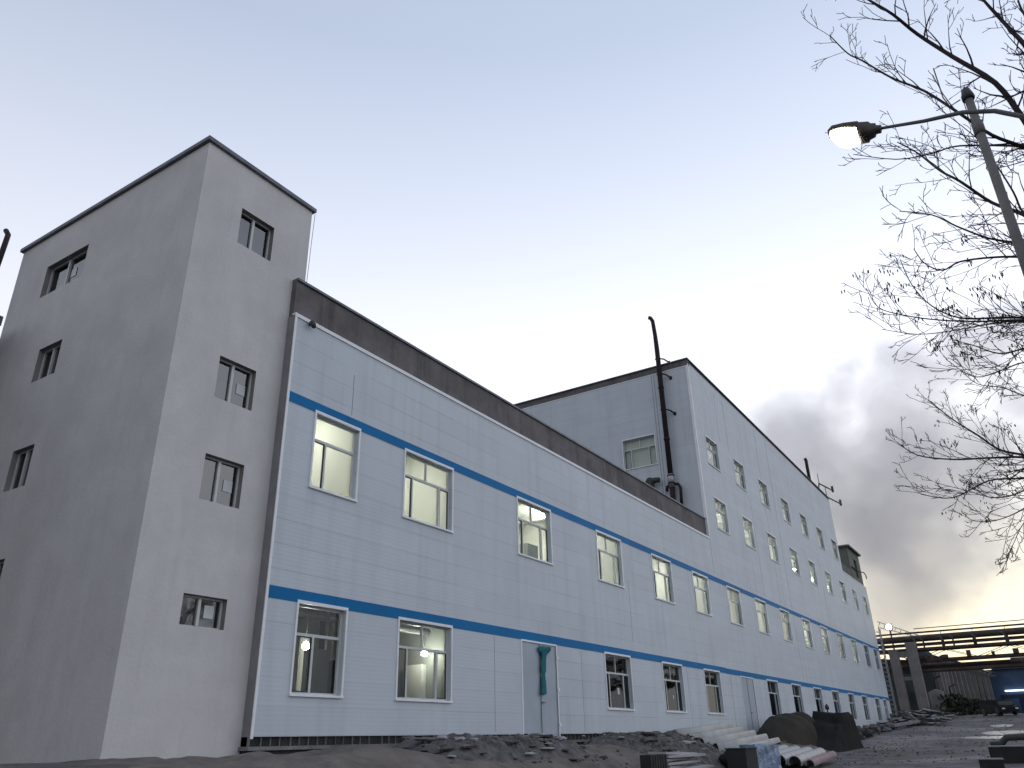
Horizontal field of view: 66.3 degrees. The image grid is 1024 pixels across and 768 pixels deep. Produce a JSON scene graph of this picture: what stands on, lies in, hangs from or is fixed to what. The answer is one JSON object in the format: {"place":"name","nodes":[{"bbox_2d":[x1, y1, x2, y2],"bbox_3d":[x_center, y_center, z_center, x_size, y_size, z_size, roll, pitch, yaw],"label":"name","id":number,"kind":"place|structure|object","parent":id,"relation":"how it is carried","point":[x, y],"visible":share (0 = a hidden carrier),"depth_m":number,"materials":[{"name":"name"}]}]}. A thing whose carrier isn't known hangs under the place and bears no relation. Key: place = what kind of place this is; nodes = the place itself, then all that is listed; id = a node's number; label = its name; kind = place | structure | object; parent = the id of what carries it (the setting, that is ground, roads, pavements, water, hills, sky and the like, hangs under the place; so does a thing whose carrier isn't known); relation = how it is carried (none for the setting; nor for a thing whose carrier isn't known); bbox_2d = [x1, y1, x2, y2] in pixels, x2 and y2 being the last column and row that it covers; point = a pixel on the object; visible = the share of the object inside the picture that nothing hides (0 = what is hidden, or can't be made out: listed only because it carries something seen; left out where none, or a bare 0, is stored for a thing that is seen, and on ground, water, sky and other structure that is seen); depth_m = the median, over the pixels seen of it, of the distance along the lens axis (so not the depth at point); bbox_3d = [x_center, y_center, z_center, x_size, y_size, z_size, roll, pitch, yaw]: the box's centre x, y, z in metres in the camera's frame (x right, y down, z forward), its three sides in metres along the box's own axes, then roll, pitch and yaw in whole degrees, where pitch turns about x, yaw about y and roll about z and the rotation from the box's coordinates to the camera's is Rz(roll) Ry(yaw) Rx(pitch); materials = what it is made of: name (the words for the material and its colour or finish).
{"place":"outdoors","nodes":[
{"label":"outdoors","id":0,"kind":"place"},
{"bbox_2d":[58,742,827,767],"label":"soil bank","id":1,"kind":"structure","parent":0,"point":[379,756],"depth_m":17.09,"materials":[{"name":"soil"}]},
{"bbox_2d":[395,733,607,763],"bbox_3d":[-0.307,10.236,21.858,3.149,0.984,8.419,-16,-28,29],"label":"rubble","id":2,"kind":"object","parent":1,"relation":"on","point":[517,748],"visible":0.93,"depth_m":20.71,"materials":[{"name":"stone"}]},
{"bbox_2d":[582,730,725,767],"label":"rubble","id":3,"kind":"object","parent":1,"relation":"on","point":[659,741],"visible":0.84,"depth_m":27.95,"materials":[{"name":"stone"}]},
{"bbox_2d":[674,723,780,752],"bbox_3d":[9.397,15.312,33.991,2.600,0.332,7.800,5,-16,34],"label":"corrugated sheet","id":4,"kind":"object","parent":3,"relation":"on","point":[722,736],"visible":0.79,"depth_m":33.78,"materials":[{"name":"metal"}]},
{"bbox_2d":[0,713,1023,767],"bbox_3d":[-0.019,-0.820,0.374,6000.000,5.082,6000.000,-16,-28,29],"label":"ground","id":5,"kind":"structure","parent":0,"point":[891,759],"depth_m":43.27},
{"bbox_2d":[0,135,316,763],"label":"stair tower","id":6,"kind":"structure","parent":5,"relation":"on","point":[143,339],"depth_m":18.69,"materials":[{"name":"paint"}]},
{"bbox_2d":[10,448,33,489],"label":"window","id":7,"kind":"structure","parent":6,"relation":"in","point":[24,458],"depth_m":20.68,"materials":[{"name":"metal"}]},
{"bbox_2d":[38,344,60,379],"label":"window","id":8,"kind":"structure","parent":6,"relation":"in","point":[48,366],"depth_m":21.95,"materials":[{"name":"metal"}]},
{"bbox_2d":[46,250,87,294],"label":"window","id":9,"kind":"structure","parent":6,"relation":"in","point":[72,269],"depth_m":23.37,"materials":[{"name":"metal"}]},
{"bbox_2d":[179,594,222,629],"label":"window","id":10,"kind":"structure","parent":6,"relation":"in","point":[196,611],"depth_m":17.41,"materials":[{"name":"glass"}]},
{"bbox_2d":[199,455,239,507],"bbox_3d":[-6.986,2.340,18.625,0.080,1.095,1.125,-16,-28,29],"label":"window","id":11,"kind":"structure","parent":6,"relation":"in","point":[219,484],"depth_m":18.69,"materials":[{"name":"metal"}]},
{"bbox_2d":[214,359,251,409],"bbox_3d":[-7.039,0.027,19.681,0.080,1.110,1.125,-16,-28,29],"label":"window","id":12,"kind":"structure","parent":6,"relation":"in","point":[233,383],"depth_m":19.75,"materials":[{"name":"metal"}]},
{"bbox_2d":[237,212,270,258],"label":"window","id":13,"kind":"structure","parent":6,"relation":"in","point":[253,235],"depth_m":21.62,"materials":[{"name":"metal"}]},
{"bbox_2d":[238,278,732,753],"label":"factory wing","id":14,"kind":"structure","parent":5,"relation":"on","point":[496,540],"depth_m":25.55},
{"bbox_2d":[292,638,309,736],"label":"interior wall","id":15,"kind":"structure","parent":14,"relation":"on","point":[300,667],"depth_m":22.09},
{"bbox_2d":[288,599,347,697],"bbox_3d":[-4.818,6.589,19.449,0.260,2.200,1.760,-16,-28,29],"label":"window","id":16,"kind":"structure","parent":14,"relation":"in","point":[306,693],"depth_m":19.48,"materials":[{"name":"metal"}]},
{"bbox_2d":[308,410,360,501],"bbox_3d":[-4.899,2.013,21.580,0.260,2.185,1.790,-16,-28,29],"label":"window","id":17,"kind":"structure","parent":14,"relation":"in","point":[325,445],"depth_m":21.70,"materials":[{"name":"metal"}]},
{"bbox_2d":[327,660,399,735],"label":"interior wall","id":18,"kind":"structure","parent":14,"relation":"in","point":[331,676],"depth_m":23.17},
{"bbox_2d":[298,607,439,649],"bbox_3d":[-4.800,7.891,23.700,2.600,3.430,10.165,-16,-28,29],"label":"pipework","id":19,"kind":"object","parent":14,"relation":"in","point":[327,616],"visible":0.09,"depth_m":24.41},
{"bbox_2d":[404,664,425,735],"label":"interior wall","id":20,"kind":"structure","parent":14,"relation":"in","point":[416,681],"depth_m":28.19,"materials":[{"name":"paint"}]},
{"bbox_2d":[395,617,452,702],"bbox_3d":[-2.562,8.002,22.658,0.260,2.200,2.540,-16,-28,29],"label":"window","id":21,"kind":"structure","parent":14,"relation":"in","point":[397,698],"depth_m":22.90,"materials":[{"name":"metal"}]},
{"bbox_2d":[402,448,453,533],"bbox_3d":[-2.675,3.407,24.743,0.260,2.185,2.510,-16,-28,29],"label":"window","id":22,"kind":"structure","parent":14,"relation":"in","point":[410,477],"depth_m":25.01,"materials":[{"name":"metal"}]},
{"bbox_2d":[516,496,553,565],"bbox_3d":[0.798,5.583,29.684,0.260,2.185,2.510,-16,-28,29],"label":"window","id":23,"kind":"structure","parent":14,"relation":"in","point":[541,528],"depth_m":29.96,"materials":[{"name":"metal"}]},
{"bbox_2d":[521,639,561,736],"bbox_3d":[0.993,10.648,27.411,0.192,3.115,2.525,-16,-28,29],"label":"door","id":24,"kind":"structure","parent":14,"relation":"in","point":[540,713],"depth_m":27.32,"materials":[{"name":"metal"}]},
{"bbox_2d":[538,646,550,694],"bbox_3d":[1.213,10.163,27.829,0.087,1.635,0.950,-16,-28,29],"label":"cloth","id":25,"kind":"object","parent":14,"relation":"hanging from","point":[544,651],"visible":1,"depth_m":27.72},
{"bbox_2d":[595,529,624,588],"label":"window","id":26,"kind":"structure","parent":14,"relation":"in","point":[599,551],"depth_m":34.90,"materials":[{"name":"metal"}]},
{"bbox_2d":[604,651,635,710],"bbox_3d":[4.386,12.354,32.541,0.260,2.200,2.510,-16,-28,29],"label":"window","id":27,"kind":"structure","parent":14,"relation":"in","point":[607,677],"depth_m":32.83,"materials":[{"name":"metal"}]},
{"bbox_2d":[646,477,660,487],"bbox_3d":[8.948,7.916,48.757,0.937,4.419,0.480,-16,-28,29],"label":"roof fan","id":28,"kind":"object","parent":14,"relation":"on","point":[651,481],"visible":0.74,"depth_m":49.39},
{"bbox_2d":[651,553,675,604],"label":"window","id":29,"kind":"structure","parent":14,"relation":"in","point":[653,571],"depth_m":39.51,"materials":[{"name":"metal"}]},
{"bbox_2d":[648,316,682,503],"bbox_3d":[9.989,2.485,50.553,1.158,15.847,0.588,-16,-28,29],"label":"flue pipe","id":30,"kind":"object","parent":14,"relation":"on","point":[672,484],"visible":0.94,"depth_m":50.60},
{"bbox_2d":[662,661,687,712],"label":"window","id":31,"kind":"structure","parent":14,"relation":"in","point":[664,680],"depth_m":37.46,"materials":[{"name":"metal"}]},
{"bbox_2d":[691,570,712,616],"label":"window","id":32,"kind":"structure","parent":14,"relation":"in","point":[697,577],"depth_m":43.76,"materials":[{"name":"metal"}]},
{"bbox_2d":[703,668,725,714],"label":"window","id":33,"kind":"structure","parent":14,"relation":"in","point":[708,670],"depth_m":41.72,"materials":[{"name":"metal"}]},
{"bbox_2d":[640,754,667,767],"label":"crate","id":34,"kind":"object","parent":5,"relation":"on","point":[654,761],"visible":1,"depth_m":22.05,"materials":[{"name":"metal"}]},
{"bbox_2d":[514,357,891,739],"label":"factory block","id":35,"kind":"structure","parent":5,"relation":"on","point":[797,635],"depth_m":55.05,"materials":[{"name":"metal"}]},
{"bbox_2d":[621,433,657,470],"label":"window","id":36,"kind":"structure","parent":35,"relation":"in","point":[624,454],"depth_m":51.46,"materials":[{"name":"metal"}]},
{"bbox_2d":[704,434,720,471],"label":"window","id":37,"kind":"structure","parent":35,"relation":"in","point":[714,453],"depth_m":51.91,"materials":[{"name":"metal"}]},
{"bbox_2d":[713,496,730,535],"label":"window","id":38,"kind":"structure","parent":35,"relation":"in","point":[722,514],"depth_m":50.31,"materials":[{"name":"metal"}]},
{"bbox_2d":[726,585,744,626],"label":"window","id":39,"kind":"structure","parent":35,"relation":"in","point":[737,623],"depth_m":48.18,"materials":[{"name":"metal"}]},
{"bbox_2d":[733,458,747,491],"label":"window","id":40,"kind":"structure","parent":35,"relation":"in","point":[740,474],"depth_m":56.25,"materials":[{"name":"metal"}]},
{"bbox_2d":[742,515,756,550],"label":"window","id":41,"kind":"structure","parent":35,"relation":"in","point":[749,531],"depth_m":54.68,"materials":[{"name":"metal"}]},
{"bbox_2d":[740,676,760,733],"bbox_3d":[13.869,18.708,45.729,0.192,3.070,2.570,-16,-28,29],"label":"door","id":42,"kind":"structure","parent":35,"relation":"in","point":[750,704],"depth_m":45.76,"materials":[{"name":"metal"}]},
{"bbox_2d":[754,597,770,634],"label":"window","id":43,"kind":"structure","parent":35,"relation":"in","point":[764,624],"depth_m":52.52,"materials":[{"name":"metal"}]},
{"bbox_2d":[758,478,770,509],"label":"window","id":44,"kind":"structure","parent":35,"relation":"in","point":[764,492],"depth_m":60.80,"materials":[{"name":"metal"}]},
{"bbox_2d":[766,531,779,563],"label":"window","id":45,"kind":"structure","parent":35,"relation":"in","point":[769,543],"depth_m":59.19,"materials":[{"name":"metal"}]},
{"bbox_2d":[766,679,782,715],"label":"window","id":46,"kind":"structure","parent":35,"relation":"in","point":[775,698],"depth_m":50.51,"materials":[{"name":"metal"}]},
{"bbox_2d":[780,496,791,525],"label":"window","id":47,"kind":"structure","parent":35,"relation":"in","point":[787,521],"depth_m":65.52,"materials":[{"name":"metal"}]},
{"bbox_2d":[779,608,793,642],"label":"window","id":48,"kind":"structure","parent":35,"relation":"in","point":[788,635],"depth_m":57.08,"materials":[{"name":"metal"}]},
{"bbox_2d":[789,546,800,576],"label":"window","id":49,"kind":"structure","parent":35,"relation":"in","point":[790,550],"depth_m":63.95,"materials":[{"name":"metal"}]},
{"bbox_2d":[791,683,804,711],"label":"window","id":50,"kind":"structure","parent":35,"relation":"in","point":[798,697],"depth_m":55.04,"materials":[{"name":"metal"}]},
{"bbox_2d":[801,617,813,648],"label":"window","id":51,"kind":"structure","parent":35,"relation":"in","point":[808,636],"depth_m":61.85,"materials":[{"name":"metal"}]},
{"bbox_2d":[808,559,818,586],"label":"window","id":52,"kind":"structure","parent":35,"relation":"in","point":[809,563],"depth_m":68.52,"materials":[{"name":"metal"}]},
{"bbox_2d":[813,687,824,711],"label":"window","id":53,"kind":"structure","parent":35,"relation":"in","point":[819,700],"depth_m":59.84,"materials":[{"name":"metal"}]},
{"bbox_2d":[820,625,831,654],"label":"window","id":54,"kind":"structure","parent":35,"relation":"in","point":[825,637],"depth_m":66.45,"materials":[{"name":"metal"}]},
{"bbox_2d":[829,544,866,597],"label":"roof stair house","id":55,"kind":"structure","parent":35,"relation":"on","point":[849,555],"depth_m":87.34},
{"bbox_2d":[847,693,858,720],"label":"window","id":56,"kind":"structure","parent":35,"relation":"in","point":[848,694],"depth_m":69.06,"materials":[{"name":"metal"}]},
{"bbox_2d":[718,753,727,767],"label":"plastic sack","id":57,"kind":"object","parent":5,"relation":"on","point":[722,758],"visible":0.16,"depth_m":28.67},
{"bbox_2d":[540,743,911,767],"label":"gravel","id":58,"kind":"structure","parent":5,"relation":"on","point":[791,744],"depth_m":33.67,"materials":[{"name":"gravel"}]},
{"bbox_2d":[724,747,758,767],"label":"metal box","id":59,"kind":"object","parent":5,"relation":"on","point":[742,757],"visible":1,"depth_m":25.31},
{"bbox_2d":[739,743,781,767],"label":"wrapped bundle","id":60,"kind":"object","parent":5,"relation":"on","point":[768,755],"visible":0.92,"depth_m":27.14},
{"bbox_2d":[757,712,816,745],"bbox_3d":[16.662,20.241,45.637,3.800,2.139,13.200,-16,-28,29],"label":"sand heap","id":61,"kind":"object","parent":5,"relation":"on","point":[797,728],"visible":0.48,"depth_m":42.13,"materials":[{"name":"sand"}]},
{"bbox_2d":[779,745,799,753],"bbox_3d":[11.443,15.697,33.309,0.517,0.546,6.726,-14,-27,25],"label":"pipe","id":62,"kind":"object","parent":5,"relation":"on","point":[786,749],"visible":0.32,"depth_m":34.06,"materials":[{"name":"metal"}]},
{"bbox_2d":[780,746,811,764],"bbox_3d":[11.921,15.632,33.066,0.517,0.551,6.426,-14,-27,26],"label":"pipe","id":63,"kind":"object","parent":5,"relation":"on","point":[785,756],"visible":0.52,"depth_m":32.12,"materials":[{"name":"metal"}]},
{"bbox_2d":[788,747,825,765],"bbox_3d":[12.398,15.568,32.823,0.517,0.556,6.125,-14,-27,26],"label":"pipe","id":64,"kind":"object","parent":5,"relation":"on","point":[803,757],"visible":0.92,"depth_m":31.63,"materials":[{"name":"metal"}]},
{"bbox_2d":[805,751,836,765],"bbox_3d":[12.877,15.529,32.570,0.338,0.436,5.821,-14,-27,26],"label":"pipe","id":65,"kind":"object","parent":5,"relation":"on","point":[820,759],"visible":1,"depth_m":31.84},
{"bbox_2d":[812,704,863,751],"bbox_3d":[18.061,19.673,44.838,2.200,2.594,7.900,-16,-28,29],"label":"covered stack","id":66,"kind":"object","parent":5,"relation":"on","point":[837,732],"visible":0.81,"depth_m":44.30,"materials":[{"name":"fabric"}]},
{"bbox_2d":[857,724,900,739],"bbox_3d":[28.218,27.932,62.784,3.351,1.386,22.287,-16,-28,29],"label":"rubble","id":67,"kind":"object","parent":5,"relation":"on","point":[864,732],"visible":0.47,"depth_m":63.38,"materials":[{"name":"stone"}]},
{"bbox_2d":[875,621,916,717],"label":"lattice mast","id":68,"kind":"object","parent":5,"relation":"on","point":[888,676],"visible":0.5,"depth_m":88.50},
{"bbox_2d":[888,650,910,714],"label":"concrete column","id":69,"kind":"structure","parent":5,"relation":"on","point":[900,686],"depth_m":88.88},
{"bbox_2d":[898,651,911,680],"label":"cross beam","id":70,"kind":"structure","parent":69,"relation":"attached to","point":[902,654],"depth_m":89.57,"materials":[{"name":"concrete"}]},
{"bbox_2d":[796,715,1023,764],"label":"gravel","id":71,"kind":"structure","parent":5,"relation":"on","point":[936,743],"depth_m":46.57,"materials":[{"name":"gravel"}]},
{"bbox_2d":[801,0,1023,268],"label":"bare tree","id":72,"kind":"object","parent":5,"relation":"on","point":[1002,90],"visible":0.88,"depth_m":10.00,"materials":[{"name":"black plant"}]},
{"bbox_2d":[904,642,929,709],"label":"concrete column","id":73,"kind":"structure","parent":5,"relation":"on","point":[917,676],"depth_m":88.10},
{"bbox_2d":[876,707,963,725],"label":"scrap heap","id":74,"kind":"object","parent":5,"relation":"on","point":[924,714],"visible":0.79,"depth_m":76.29,"materials":[{"name":"grey wood"}]},
{"bbox_2d":[888,711,935,726],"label":"concrete beam","id":75,"kind":"structure","parent":74,"relation":"on","point":[913,718],"depth_m":69.86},
{"bbox_2d":[908,691,931,714],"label":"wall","id":76,"kind":"structure","parent":5,"relation":"on","point":[913,700],"depth_m":91.33,"materials":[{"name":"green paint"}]},
{"bbox_2d":[841,221,1023,414],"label":"bare tree","id":77,"kind":"object","parent":5,"relation":"on","point":[1012,319],"visible":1,"depth_m":14.26,"materials":[{"name":"brown plant"}]},
{"bbox_2d":[923,662,946,697],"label":"rack column","id":78,"kind":"structure","parent":5,"relation":"on","point":[940,683],"depth_m":95.35,"materials":[{"name":"metal"}]},
{"bbox_2d":[881,659,994,716],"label":"dark shed","id":79,"kind":"structure","parent":5,"relation":"on","point":[928,681],"depth_m":104.14,"materials":[{"name":"grey metal"}]},
{"bbox_2d":[928,675,948,713],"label":"drum tank","id":80,"kind":"object","parent":5,"relation":"on","point":[933,695],"visible":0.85,"depth_m":89.63,"materials":[{"name":"metal"}]},
{"bbox_2d":[929,661,950,697],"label":"rack column","id":81,"kind":"structure","parent":5,"relation":"on","point":[945,683],"depth_m":97.99,"materials":[{"name":"metal"}]},
{"bbox_2d":[876,619,1023,674],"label":"pipe bridge","id":82,"kind":"structure","parent":5,"relation":"on","point":[1017,661],"depth_m":88.51,"materials":[{"name":"metal"}]},
{"bbox_2d":[886,352,1023,575],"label":"bare tree","id":83,"kind":"object","parent":5,"relation":"on","point":[1010,454],"visible":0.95,"depth_m":21.23,"materials":[{"name":"brown plant"}]},
{"bbox_2d":[951,671,960,696],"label":"rack column","id":84,"kind":"structure","parent":5,"relation":"on","point":[955,681],"depth_m":108.53,"materials":[{"name":"metal"}]},
{"bbox_2d":[955,671,965,697],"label":"rack column","id":85,"kind":"structure","parent":5,"relation":"on","point":[960,683],"depth_m":113.12,"materials":[{"name":"metal"}]},
{"bbox_2d":[936,693,993,714],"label":"hedge","id":86,"kind":"object","parent":5,"relation":"on","point":[964,705],"visible":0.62,"depth_m":93.11,"materials":[{"name":"green plant"}]},
{"bbox_2d":[960,671,970,699],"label":"rack column","id":87,"kind":"structure","parent":5,"relation":"on","point":[965,685],"depth_m":118.55,"materials":[{"name":"metal"}]},
{"bbox_2d":[965,670,975,698],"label":"rack column","id":88,"kind":"structure","parent":5,"relation":"on","point":[971,689],"depth_m":124.86,"materials":[{"name":"metal"}]},
{"bbox_2d":[964,670,980,699],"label":"rack column","id":89,"kind":"structure","parent":5,"relation":"on","point":[975,684],"depth_m":131.95,"materials":[{"name":"metal"}]},
{"bbox_2d":[970,672,985,699],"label":"rack column","id":90,"kind":"structure","parent":5,"relation":"on","point":[980,685],"depth_m":139.66,"materials":[{"name":"metal"}]},
{"bbox_2d":[933,68,1023,275],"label":"utility pole","id":91,"kind":"object","parent":5,"relation":"on","point":[978,128],"visible":1,"depth_m":8.86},
{"bbox_2d":[827,109,1023,147],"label":"street lamp","id":92,"kind":"object","parent":91,"relation":"attached to","point":[850,134],"visible":1,"depth_m":9.09,"materials":[{"name":"white"}]},
{"bbox_2d":[975,673,990,699],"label":"rack column","id":93,"kind":"structure","parent":5,"relation":"on","point":[985,686],"depth_m":148.24,"materials":[{"name":"metal"}]},
{"bbox_2d":[980,675,994,699],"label":"rack column","id":94,"kind":"structure","parent":5,"relation":"on","point":[990,686],"depth_m":156.75,"materials":[{"name":"metal"}]},
{"bbox_2d":[977,758,1004,767],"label":"pallet box","id":95,"kind":"object","parent":5,"relation":"on","point":[991,762],"visible":1,"depth_m":27.25,"materials":[{"name":"concrete"}]},
{"bbox_2d":[961,724,1023,738],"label":"ice patch","id":96,"kind":"object","parent":5,"relation":"on","point":[999,733],"visible":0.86,"depth_m":56.09,"materials":[{"name":"grey liquid"}]},
{"bbox_2d":[979,699,1019,715],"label":"parked van","id":97,"kind":"object","parent":5,"relation":"on","point":[997,707],"visible":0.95,"depth_m":80.09,"materials":[{"name":"black paint"}]},
{"bbox_2d":[986,667,1023,713],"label":"blue warehouse","id":98,"kind":"structure","parent":5,"relation":"on","point":[1007,683],"depth_m":157.71,"materials":[{"name":"metal"}]},
{"bbox_2d":[987,745,1023,763],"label":"pallet box","id":99,"kind":"object","parent":5,"relation":"on","point":[1011,753],"visible":0.83,"depth_m":29.90,"materials":[{"name":"concrete"}]},
{"bbox_2d":[990,733,1023,744],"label":"bent pipe","id":100,"kind":"object","parent":5,"relation":"on","point":[1004,739],"visible":0.73,"depth_m":41.06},
{"bbox_2d":[0,0,1023,669],"label":"sky","id":101,"kind":"structure","parent":0,"point":[511,191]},
{"bbox_3d":[-23.753,2.750,17.048,11.200,13.350,15.600,-16,-28,29],"label":"dark building","id":102,"kind":"object","parent":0,"visible":0},
{"bbox_2d":[0,228,10,265],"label":"chimney pipe","id":103,"kind":"object","parent":102,"relation":"on","point":[6,239],"visible":1,"depth_m":24.87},
{"bbox_3d":[5.329,12.282,24.828,0.600,0.070,2.579,-15,-27,29],"label":"white board","id":104,"kind":"object","parent":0,"visible":0},
{"bbox_2d":[668,766,684,767],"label":"white board","id":105,"kind":"object","parent":104,"relation":"on","point":[675,766],"visible":0.44,"depth_m":24.21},
{"bbox_2d":[667,759,700,764],"bbox_3d":[5.218,12.004,24.872,0.600,0.070,2.579,-18,-29,29],"label":"white board","id":106,"kind":"object","parent":105,"relation":"on","point":[681,762],"visible":0.79,"depth_m":24.73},
{"bbox_2d":[667,756,693,761],"bbox_3d":[5.097,11.934,24.973,0.600,0.072,2.579,-16,-27,26],"label":"white board","id":107,"kind":"object","parent":106,"relation":"on","point":[674,759],"visible":0.43,"depth_m":24.60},
{"bbox_2d":[667,753,705,757],"bbox_3d":[5.331,11.823,24.955,0.600,0.072,2.579,-19,-30,34],"label":"white board","id":108,"kind":"object","parent":107,"relation":"on","point":[685,755],"visible":0.64,"depth_m":24.76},
{"bbox_2d":[648,752,696,754],"bbox_3d":[5.140,11.773,25.008,0.600,0.070,2.579,-15,-29,30],"label":"white board","id":109,"kind":"object","parent":108,"relation":"on","point":[676,753],"visible":0.93,"depth_m":24.32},
{"bbox_2d":[681,764,714,767],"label":"white board","id":110,"kind":"object","parent":104,"relation":"on","point":[700,766],"visible":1,"depth_m":25.08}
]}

